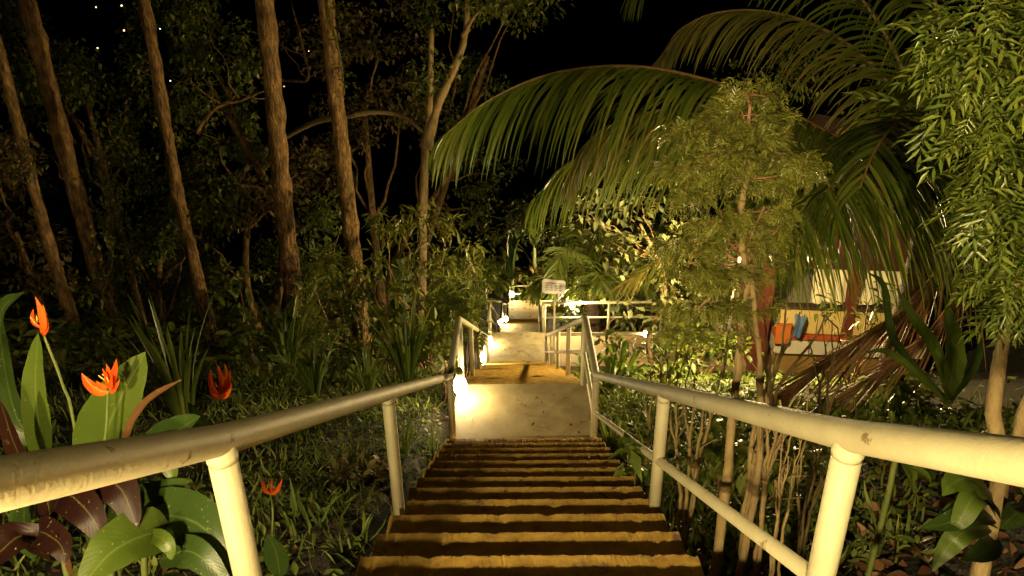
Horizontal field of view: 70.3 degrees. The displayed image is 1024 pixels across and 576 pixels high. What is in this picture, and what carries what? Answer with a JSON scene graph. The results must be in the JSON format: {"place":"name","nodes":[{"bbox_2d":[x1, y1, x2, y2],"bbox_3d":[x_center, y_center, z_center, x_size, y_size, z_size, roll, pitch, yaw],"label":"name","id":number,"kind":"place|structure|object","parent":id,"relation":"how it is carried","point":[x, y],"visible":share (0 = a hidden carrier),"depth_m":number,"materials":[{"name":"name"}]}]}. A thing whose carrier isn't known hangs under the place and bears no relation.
{"place":"outdoors","nodes":[
{"label":"outdoors","id":0,"kind":"place"},
{"bbox_2d":[0,77,1023,575],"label":"ground","id":1,"kind":"structure","parent":0,"point":[298,97],"depth_m":51.03,"materials":[{"name":"soil"}]},
{"bbox_2d":[0,296,75,453],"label":"flowering plant","id":2,"kind":"object","parent":1,"relation":"on","point":[35,414],"visible":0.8,"depth_m":1.85,"materials":[{"name":"green plant"}]},
{"bbox_2d":[0,129,82,351],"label":"background tree","id":3,"kind":"object","parent":1,"relation":"on","point":[16,182],"visible":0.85,"depth_m":11.26,"materials":[{"name":"green plant"}]},
{"bbox_2d":[0,35,85,346],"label":"forest tree","id":4,"kind":"object","parent":1,"relation":"on","point":[66,301],"visible":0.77,"depth_m":10.72,"materials":[{"name":"brown plant"}]},
{"bbox_2d":[0,0,113,343],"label":"background tree","id":5,"kind":"object","parent":1,"relation":"on","point":[67,90],"visible":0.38,"depth_m":12.84,"materials":[{"name":"green plant"}]},
{"bbox_2d":[17,0,133,357],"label":"forest tree","id":6,"kind":"object","parent":1,"relation":"on","point":[37,38],"visible":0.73,"depth_m":11.11,"materials":[{"name":"brown plant"}]},
{"bbox_2d":[0,379,181,575],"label":"broad leaf plant","id":7,"kind":"object","parent":1,"relation":"on","point":[49,533],"visible":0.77,"depth_m":1.64,"materials":[{"name":"plant"}]},
{"bbox_2d":[0,0,211,327],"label":"background tree","id":8,"kind":"object","parent":1,"relation":"on","point":[105,166],"visible":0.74,"depth_m":11.86,"materials":[{"name":"green plant"}]},
{"bbox_2d":[0,292,232,575],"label":"broad leaf plant","id":9,"kind":"object","parent":1,"relation":"on","point":[180,524],"visible":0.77,"depth_m":1.66,"materials":[{"name":"plant"}]},
{"bbox_2d":[24,300,209,386],"bbox_3d":[-4.496,0.717,8.051,2.196,0.877,1.032,9,26,20],"label":"shrub","id":10,"kind":"object","parent":1,"relation":"on","point":[99,350],"visible":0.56,"depth_m":8.11,"materials":[{"name":"green plant"}]},
{"bbox_2d":[72,351,177,575],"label":"flowering plant","id":11,"kind":"object","parent":1,"relation":"on","point":[114,400],"visible":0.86,"depth_m":1.86,"materials":[{"name":"green plant"}]},
{"bbox_2d":[93,290,215,415],"bbox_3d":[-2.866,0.672,5.991,0.770,1.158,0.702,3,25,8],"label":"strap leaf plant","id":12,"kind":"object","parent":1,"relation":"on","point":[179,396],"visible":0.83,"depth_m":6.02,"materials":[{"name":"plant"}]},
{"bbox_2d":[67,146,248,355],"bbox_3d":[-5.796,-0.322,12.248,3.269,4.090,1.985,-1,24,1],"label":"background tree","id":13,"kind":"object","parent":1,"relation":"on","point":[161,240],"visible":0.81,"depth_m":11.81,"materials":[{"name":"green plant"}]},
{"bbox_2d":[137,0,223,362],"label":"forest tree","id":14,"kind":"object","parent":1,"relation":"on","point":[177,192],"visible":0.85,"depth_m":10.79,"materials":[{"name":"brown plant"}]},
{"bbox_2d":[188,365,231,427],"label":"flowering plant","id":15,"kind":"object","parent":1,"relation":"on","point":[224,386],"visible":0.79,"depth_m":2.56,"materials":[{"name":"red plant"}]},
{"bbox_2d":[147,0,289,333],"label":"background tree","id":16,"kind":"object","parent":1,"relation":"on","point":[252,154],"visible":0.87,"depth_m":12.02,"materials":[{"name":"green plant"}]},
{"bbox_2d":[165,32,264,133],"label":"bare branch","id":17,"kind":"object","parent":16,"relation":"attached to","point":[208,115],"visible":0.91,"depth_m":11.33,"materials":[{"name":"brown plant"}]},
{"bbox_2d":[0,352,476,575],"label":"grass","id":18,"kind":"structure","parent":1,"relation":"on","point":[323,499],"depth_m":5.29,"materials":[{"name":"plant"}]},
{"bbox_2d":[156,135,329,350],"bbox_3d":[-4.598,-0.302,12.970,3.040,4.641,2.080,-1,24,1],"label":"background tree","id":19,"kind":"object","parent":1,"relation":"on","point":[248,222],"visible":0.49,"depth_m":12.42,"materials":[{"name":"green plant"}]},
{"bbox_2d":[223,177,304,219],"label":"bare branch","id":20,"kind":"object","parent":19,"relation":"attached to","point":[253,186],"visible":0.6,"depth_m":11.87,"materials":[{"name":"brown plant"}]},
{"bbox_2d":[203,256,313,380],"bbox_3d":[-2.930,0.466,8.377,1.240,1.582,0.823,-1,24,1],"label":"shrub","id":21,"kind":"object","parent":1,"relation":"on","point":[243,340],"visible":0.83,"depth_m":8.36,"materials":[{"name":"green plant"}]},
{"bbox_2d":[218,288,319,381],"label":"strap leaf plant","id":22,"kind":"object","parent":1,"relation":"on","point":[289,341],"visible":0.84,"depth_m":8.44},
{"bbox_2d":[261,478,288,575],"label":"flowering plant","id":23,"kind":"object","parent":1,"relation":"on","point":[276,557],"visible":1,"depth_m":2.47,"materials":[{"name":"green plant"}]},
{"bbox_2d":[255,0,311,363],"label":"forest tree","id":24,"kind":"object","parent":1,"relation":"on","point":[275,108],"visible":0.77,"depth_m":10.90,"materials":[{"name":"brown plant"}]},
{"bbox_2d":[294,252,331,364],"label":"climbing plant","id":25,"kind":"object","parent":24,"relation":"attached to","point":[302,280],"visible":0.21,"depth_m":11.77,"materials":[{"name":"green plant"}]},
{"bbox_2d":[235,190,382,353],"bbox_3d":[-3.816,-0.057,14.371,3.062,3.994,1.904,12,27,26],"label":"background tree","id":26,"kind":"object","parent":1,"relation":"on","point":[331,293],"visible":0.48,"depth_m":13.72,"materials":[{"name":"green plant"}]},
{"bbox_2d":[271,320,347,399],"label":"strap leaf plant","id":27,"kind":"object","parent":1,"relation":"on","point":[310,381],"visible":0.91,"depth_m":7.38,"materials":[{"name":"plant"}]},
{"bbox_2d":[250,251,371,368],"bbox_3d":[-2.962,0.463,10.748,1.877,2.020,1.035,-1,24,1],"label":"shrub","id":28,"kind":"object","parent":1,"relation":"on","point":[356,277],"visible":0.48,"depth_m":10.55,"materials":[{"name":"green plant"}]},
{"bbox_2d":[285,240,347,374],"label":"shrub","id":29,"kind":"object","parent":1,"relation":"on","point":[308,302],"visible":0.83,"depth_m":8.72,"materials":[{"name":"green plant"}]},
{"bbox_2d":[317,0,376,367],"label":"forest tree","id":30,"kind":"object","parent":1,"relation":"on","point":[343,164],"visible":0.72,"depth_m":11.78,"materials":[{"name":"brown plant"}]},
{"bbox_2d":[322,0,357,104],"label":"climbing plant","id":31,"kind":"object","parent":30,"relation":"attached to","point":[334,35],"visible":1,"depth_m":10.94,"materials":[{"name":"green plant"}]},
{"bbox_2d":[316,448,404,492],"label":"shrub","id":32,"kind":"object","parent":1,"relation":"on","point":[351,472],"visible":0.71,"depth_m":4.84,"materials":[{"name":"green plant"}]},
{"bbox_2d":[278,0,447,326],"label":"background tree","id":33,"kind":"object","parent":1,"relation":"on","point":[364,104],"visible":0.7,"depth_m":16.60,"materials":[{"name":"green plant"}]},
{"bbox_2d":[337,338,395,391],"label":"strap leaf plant","id":34,"kind":"object","parent":1,"relation":"on","point":[368,365],"visible":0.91,"depth_m":8.02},
{"bbox_2d":[325,266,440,373],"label":"shrub","id":35,"kind":"object","parent":1,"relation":"on","point":[367,291],"visible":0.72,"depth_m":11.23,"materials":[{"name":"green plant"}]},
{"bbox_2d":[357,291,439,382],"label":"strap leaf plant","id":36,"kind":"object","parent":1,"relation":"on","point":[404,357],"visible":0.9,"depth_m":8.64,"materials":[{"name":"plant"}]},
{"bbox_2d":[225,0,573,356],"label":"forked tree","id":37,"kind":"object","parent":1,"relation":"on","point":[426,143],"visible":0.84,"depth_m":12.72,"materials":[{"name":"brown plant"}]},
{"bbox_2d":[255,0,324,82],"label":"bare branch","id":38,"kind":"object","parent":37,"relation":"attached to","point":[297,80],"visible":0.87,"depth_m":14.44,"materials":[{"name":"brown plant"}]},
{"bbox_2d":[373,409,427,459],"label":"strap leaf plant","id":39,"kind":"object","parent":1,"relation":"on","point":[404,451],"visible":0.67,"depth_m":5.61,"materials":[{"name":"green plant"}]},
{"bbox_2d":[392,255,416,346],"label":"tree trunk","id":40,"kind":"object","parent":1,"relation":"on","point":[397,262],"visible":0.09,"depth_m":13.60,"materials":[{"name":"green plant"}]},
{"bbox_2d":[353,196,485,371],"bbox_3d":[-1.393,0.094,11.663,2.044,3.033,1.275,-1,24,1],"label":"shrub","id":41,"kind":"object","parent":1,"relation":"on","point":[446,230],"visible":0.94,"depth_m":11.23,"materials":[{"name":"green plant"}]},
{"bbox_2d":[359,238,497,366],"bbox_3d":[-1.440,0.312,13.323,2.447,2.848,1.190,-1,24,1],"label":"shrub","id":42,"kind":"object","parent":1,"relation":"on","point":[377,264],"visible":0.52,"depth_m":13.02,"materials":[{"name":"green plant"}]},
{"bbox_2d":[393,309,464,374],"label":"shrub","id":43,"kind":"object","parent":1,"relation":"on","point":[427,347],"visible":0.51,"depth_m":9.71,"materials":[{"name":"green plant"}]},
{"bbox_2d":[418,421,444,460],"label":"strap leaf plant","id":44,"kind":"object","parent":1,"relation":"on","point":[430,442],"visible":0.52,"depth_m":6.41,"materials":[{"name":"green plant"}]},
{"bbox_2d":[409,265,501,377],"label":"shrub","id":45,"kind":"object","parent":1,"relation":"on","point":[449,311],"visible":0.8,"depth_m":10.38,"materials":[{"name":"green plant"}]},
{"bbox_2d":[384,120,533,304],"bbox_3d":[-2.080,-2.105,25.598,6.197,7.752,2.818,-1,24,1],"label":"background tree","id":46,"kind":"object","parent":1,"relation":"on","point":[398,252],"visible":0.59,"depth_m":25.03,"materials":[{"name":"green plant"}]},
{"bbox_2d":[426,242,505,317],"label":"palm","id":47,"kind":"object","parent":1,"relation":"on","point":[499,288],"visible":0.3,"depth_m":26.77,"materials":[{"name":"plant"}]},
{"bbox_2d":[427,242,508,307],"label":"shrub","id":48,"kind":"object","parent":1,"relation":"on","point":[493,269],"visible":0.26,"depth_m":28.02,"materials":[{"name":"green plant"}]},
{"bbox_2d":[396,0,562,300],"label":"background tree","id":49,"kind":"object","parent":1,"relation":"on","point":[480,77],"visible":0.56,"depth_m":19.40,"materials":[{"name":"green plant"}]},
{"bbox_2d":[473,247,530,297],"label":"plant","id":50,"kind":"object","parent":1,"relation":"on","point":[498,264],"visible":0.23,"depth_m":32.01,"materials":[{"name":"plant"}]},
{"bbox_2d":[495,225,526,300],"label":"banana plant","id":51,"kind":"object","parent":1,"relation":"on","point":[510,244],"visible":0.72,"depth_m":31.06,"materials":[{"name":"green plant"}]},
{"bbox_2d":[0,260,1023,382],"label":"undergrowth","id":52,"kind":"object","parent":1,"relation":"on","point":[19,347],"visible":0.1,"depth_m":11.31,"materials":[{"name":"green plant"}]},
{"bbox_2d":[489,332,547,360],"bbox_3d":[0.110,1.475,16.035,1.310,0.300,1.610,-1,24,1],"label":"landing","id":53,"kind":"object","parent":1,"relation":"on","point":[522,344],"visible":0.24,"depth_m":16.06,"materials":[{"name":"concrete"}]},
{"bbox_2d":[502,324,538,331],"bbox_3d":[0.277,1.576,23.357,1.310,0.300,1.300,-1,24,1],"label":"landing","id":54,"kind":"object","parent":1,"relation":"on","point":[523,327],"visible":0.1,"depth_m":23.59,"materials":[{"name":"concrete"}]},
{"bbox_2d":[465,361,579,384],"bbox_3d":[0.106,1.424,11.315,1.411,3.824,6.956,-1,24,1],"label":"stair flight","id":55,"kind":"object","parent":1,"relation":"on","point":[517,372],"visible":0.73,"depth_m":9.34,"materials":[{"name":"paint"}]},
{"bbox_2d":[455,384,590,438],"bbox_3d":[0.104,1.326,6.843,1.310,0.300,1.130,-1,24,1],"label":"landing","id":56,"kind":"object","parent":1,"relation":"on","point":[491,410],"visible":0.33,"depth_m":6.84,"materials":[{"name":"concrete"}]},
{"bbox_2d":[508,300,537,318],"bbox_3d":[0.509,1.063,29.650,1.310,0.300,2.000,-1,24,1],"label":"landing","id":57,"kind":"object","parent":1,"relation":"on","point":[518,311],"visible":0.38,"depth_m":29.62,"materials":[{"name":"concrete"}]},
{"bbox_2d":[500,262,549,299],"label":"shrub","id":58,"kind":"object","parent":1,"relation":"on","point":[533,270],"visible":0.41,"depth_m":31.95,"materials":[{"name":"green plant"}]},
{"bbox_2d":[489,199,561,288],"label":"banana plant","id":59,"kind":"object","parent":1,"relation":"on","point":[534,264],"visible":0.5,"depth_m":31.65,"materials":[{"name":"green plant"}]},
{"bbox_2d":[459,212,594,287],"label":"shrub","id":60,"kind":"object","parent":1,"relation":"on","point":[500,249],"visible":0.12,"depth_m":34.83,"materials":[{"name":"green plant"}]},
{"bbox_2d":[355,437,703,575],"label":"stair flight","id":61,"kind":"object","parent":1,"relation":"on","point":[549,515],"visible":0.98,"depth_m":3.16,"materials":[{"name":"paint"}]},
{"bbox_2d":[0,316,488,575],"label":"metal railing","id":62,"kind":"object","parent":61,"relation":"on","point":[28,478],"visible":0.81,"depth_m":1.40,"materials":[{"name":"metal"}]},
{"bbox_2d":[454,355,466,394],"bbox_3d":[-0.500,0.847,7.045,0.134,0.315,0.316,-1,24,1],"label":"path lamp","id":63,"kind":"object","parent":62,"relation":"attached to","point":[460,385],"visible":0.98,"depth_m":6.92,"materials":[{"name":"glass"}]},
{"bbox_2d":[545,315,1023,575],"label":"metal railing","id":64,"kind":"object","parent":61,"relation":"on","point":[853,443],"visible":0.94,"depth_m":1.47,"materials":[{"name":"metal"}]},
{"bbox_2d":[38,302,1023,575],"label":"leaf litter","id":65,"kind":"object","parent":1,"relation":"on","point":[882,564],"visible":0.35,"depth_m":3.47,"materials":[{"name":"plant"}]},
{"bbox_2d":[542,279,565,363],"bbox_3d":[0.835,1.020,14.638,0.460,2.616,0.086,5,25,12],"label":"notice sign","id":66,"kind":"object","parent":1,"relation":"on","point":[552,286],"visible":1,"depth_m":14.15,"materials":[{"name":"metal"}]},
{"bbox_2d":[556,280,589,331],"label":"white flower bush","id":67,"kind":"object","parent":1,"relation":"on","point":[577,308],"visible":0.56,"depth_m":17.32,"materials":[{"name":"green plant"}]},
{"bbox_2d":[520,217,657,331],"bbox_3d":[1.877,0.179,17.439,3.384,3.559,2.661,-1,24,1],"label":"palm","id":68,"kind":"object","parent":1,"relation":"on","point":[596,276],"visible":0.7,"depth_m":16.93,"materials":[{"name":"green plant"}]},
{"bbox_2d":[518,185,693,322],"bbox_3d":[3.808,-0.678,25.483,6.967,5.905,3.798,-5,25,-10],"label":"background tree","id":69,"kind":"object","parent":1,"relation":"on","point":[546,235],"visible":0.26,"depth_m":25.36,"materials":[{"name":"green plant"}]},
{"bbox_2d":[582,415,634,452],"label":"strap leaf plant","id":70,"kind":"object","parent":1,"relation":"on","point":[604,431],"visible":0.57,"depth_m":6.53,"materials":[{"name":"green plant"}]},
{"bbox_2d":[589,359,630,394],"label":"strap leaf plant","id":71,"kind":"object","parent":1,"relation":"on","point":[608,370],"visible":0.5,"depth_m":8.39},
{"bbox_2d":[538,254,686,330],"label":"shrub","id":72,"kind":"object","parent":1,"relation":"on","point":[642,312],"visible":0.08,"depth_m":21.81,"materials":[{"name":"green plant"}]},
{"bbox_2d":[548,275,683,331],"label":"shrub","id":73,"kind":"object","parent":1,"relation":"on","point":[646,305],"visible":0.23,"depth_m":18.62,"materials":[{"name":"green plant"}]},
{"bbox_2d":[603,293,638,331],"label":"shrub","id":74,"kind":"object","parent":1,"relation":"on","point":[622,323],"visible":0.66,"depth_m":17.22,"materials":[{"name":"green plant"}]},
{"bbox_2d":[597,339,651,378],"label":"strap leaf plant","id":75,"kind":"object","parent":1,"relation":"on","point":[617,366],"visible":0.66,"depth_m":9.81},
{"bbox_2d":[559,171,699,370],"bbox_3d":[1.927,-0.094,12.055,2.529,4.104,1.543,-1,24,1],"label":"pale leaved tree","id":76,"kind":"object","parent":1,"relation":"on","point":[604,226],"visible":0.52,"depth_m":11.60,"materials":[{"name":"green plant"}]},
{"bbox_2d":[606,431,672,498],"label":"shrub","id":77,"kind":"object","parent":1,"relation":"on","point":[634,460],"visible":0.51,"depth_m":3.80,"materials":[{"name":"green plant"}]},
{"bbox_2d":[593,321,724,363],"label":"shrub","id":78,"kind":"object","parent":1,"relation":"on","point":[615,346],"visible":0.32,"depth_m":14.72,"materials":[{"name":"green plant"}]},
{"bbox_2d":[628,320,702,385],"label":"bare stem shrub","id":79,"kind":"object","parent":1,"relation":"on","point":[667,362],"visible":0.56,"depth_m":6.87,"materials":[{"name":"brown plant"}]},
{"bbox_2d":[639,360,692,498],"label":"bare stem shrub","id":80,"kind":"object","parent":1,"relation":"on","point":[649,434],"visible":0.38,"depth_m":4.26,"materials":[{"name":"brown plant"}]},
{"bbox_2d":[627,345,708,380],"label":"shrub","id":81,"kind":"object","parent":1,"relation":"on","point":[675,371],"visible":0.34,"depth_m":10.91,"materials":[{"name":"green plant"}]},
{"bbox_2d":[669,364,724,549],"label":"bare stem shrub","id":82,"kind":"object","parent":1,"relation":"on","point":[696,466],"visible":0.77,"depth_m":3.39,"materials":[{"name":"brown plant"}]},
{"bbox_2d":[653,322,764,375],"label":"shrub","id":83,"kind":"object","parent":1,"relation":"on","point":[699,362],"visible":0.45,"depth_m":11.22,"materials":[{"name":"green plant"}]},
{"bbox_2d":[426,0,1021,429],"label":"coconut palm","id":84,"kind":"object","parent":1,"relation":"on","point":[866,172],"visible":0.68,"depth_m":5.76,"materials":[{"name":"green plant"}]},
{"bbox_2d":[640,71,834,575],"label":"fine leaved tree","id":85,"kind":"object","parent":1,"relation":"on","point":[732,150],"visible":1,"depth_m":2.45,"materials":[{"name":"green plant"}]},
{"bbox_2d":[735,350,775,575],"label":"bare stem shrub","id":86,"kind":"object","parent":1,"relation":"on","point":[750,466],"visible":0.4,"depth_m":2.78,"materials":[{"name":"brown plant"}]},
{"bbox_2d":[690,418,830,515],"bbox_3d":[1.597,1.147,4.298,1.167,0.811,0.681,-1,24,1],"label":"shrub","id":87,"kind":"object","parent":1,"relation":"on","point":[713,448],"visible":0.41,"depth_m":4.13,"materials":[{"name":"green plant"}]},
{"bbox_2d":[753,395,796,575],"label":"bare stem shrub","id":88,"kind":"object","parent":1,"relation":"on","point":[770,458],"visible":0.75,"depth_m":2.70,"materials":[{"name":"brown plant"}]},
{"bbox_2d":[769,386,808,575],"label":"bare stem shrub","id":89,"kind":"object","parent":1,"relation":"on","point":[778,487],"visible":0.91,"depth_m":2.45,"materials":[{"name":"brown plant"}]},
{"bbox_2d":[752,296,828,454],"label":"bare stem shrub","id":90,"kind":"object","parent":1,"relation":"on","point":[786,374],"visible":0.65,"depth_m":5.03,"materials":[{"name":"brown plant"}]},
{"bbox_2d":[562,367,1023,575],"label":"weeds","id":91,"kind":"object","parent":1,"relation":"on","point":[615,403],"visible":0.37,"depth_m":4.72,"materials":[{"name":"green plant"}]},
{"bbox_2d":[783,376,840,575],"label":"bare stem shrub","id":92,"kind":"object","parent":1,"relation":"on","point":[801,541],"visible":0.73,"depth_m":2.81,"materials":[{"name":"brown plant"}]},
{"bbox_2d":[712,28,912,196],"bbox_3d":[6.764,-1.836,16.639,4.833,7.828,2.979,-1,24,1],"label":"background tree","id":93,"kind":"object","parent":1,"relation":"on","point":[782,62],"visible":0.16,"depth_m":15.51,"materials":[{"name":"green plant"}]},
{"bbox_2d":[808,316,875,414],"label":"bare stem shrub","id":94,"kind":"object","parent":1,"relation":"on","point":[831,369],"visible":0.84,"depth_m":5.52,"materials":[{"name":"brown plant"}]},
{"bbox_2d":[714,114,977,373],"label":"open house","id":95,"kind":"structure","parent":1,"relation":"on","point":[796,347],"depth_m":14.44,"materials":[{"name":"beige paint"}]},
{"bbox_2d":[774,323,792,343],"bbox_3d":[5.377,0.907,14.422,0.320,0.440,0.050,2,24,6],"label":"orange board","id":96,"kind":"object","parent":95,"relation":"on","point":[778,333],"visible":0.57,"depth_m":14.39,"materials":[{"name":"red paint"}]},
{"bbox_2d":[801,281,896,387],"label":"shrub","id":97,"kind":"object","parent":1,"relation":"on","point":[822,305],"visible":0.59,"depth_m":8.39,"materials":[{"name":"green plant"}]},
{"bbox_2d":[772,368,978,422],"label":"shrub","id":98,"kind":"object","parent":1,"relation":"on","point":[901,389],"visible":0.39,"depth_m":6.19,"materials":[{"name":"green plant"}]},
{"bbox_2d":[865,461,931,575],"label":"broad leaf plant","id":99,"kind":"object","parent":1,"relation":"on","point":[911,471],"visible":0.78,"depth_m":1.99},
{"bbox_2d":[866,272,983,404],"bbox_3d":[2.153,0.338,3.722,1.041,1.063,0.247,-13,27,-25],"label":"nest fern","id":100,"kind":"object","parent":1,"relation":"on","point":[950,371],"visible":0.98,"depth_m":3.71,"materials":[{"name":"green plant"}]},
{"bbox_2d":[843,0,1023,575],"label":"fine leaved tree","id":101,"kind":"object","parent":1,"relation":"on","point":[999,218],"visible":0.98,"depth_m":1.75,"materials":[{"name":"green plant"}]},
{"bbox_2d":[920,472,1023,571],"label":"broad leaf plant","id":102,"kind":"object","parent":1,"relation":"on","point":[963,520],"visible":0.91,"depth_m":1.81,"materials":[{"name":"plant"}]},
{"bbox_2d":[0,0,1023,177],"label":"sky","id":103,"kind":"structure","parent":0,"point":[592,32],"materials":[{"name":"black"}]},
{"bbox_2d":[546,331,768,372],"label":"branch path","id":104,"kind":"structure","parent":0,"point":[575,342],"depth_m":15.73,"materials":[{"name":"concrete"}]},
{"bbox_2d":[543,300,723,333],"bbox_3d":[2.768,0.697,16.520,4.110,0.894,0.063,-1,24,1],"label":"metal railing","id":105,"kind":"object","parent":104,"relation":"on","point":[608,316],"visible":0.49,"depth_m":16.36,"materials":[{"name":"metal"}]},
{"bbox_2d":[555,332,730,361],"bbox_3d":[2.820,1.321,15.133,3.930,0.894,0.063,-1,24,1],"label":"metal railing","id":106,"kind":"object","parent":104,"relation":"on","point":[603,334],"visible":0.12,"depth_m":14.95,"materials":[{"name":"metal"}]},
{"bbox_3d":[0.189,1.467,19.751,1.409,2.996,5.186,-1,24,1],"label":"stair flight","id":107,"kind":"object","parent":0,"visible":0},
{"bbox_2d":[487,302,506,332],"bbox_3d":[-0.378,1.022,20.934,0.100,5.035,9.533,0,24,2],"label":"metal railing","id":108,"kind":"object","parent":107,"relation":"on","point":[490,306],"visible":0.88,"depth_m":19.41,"materials":[{"name":"metal"}]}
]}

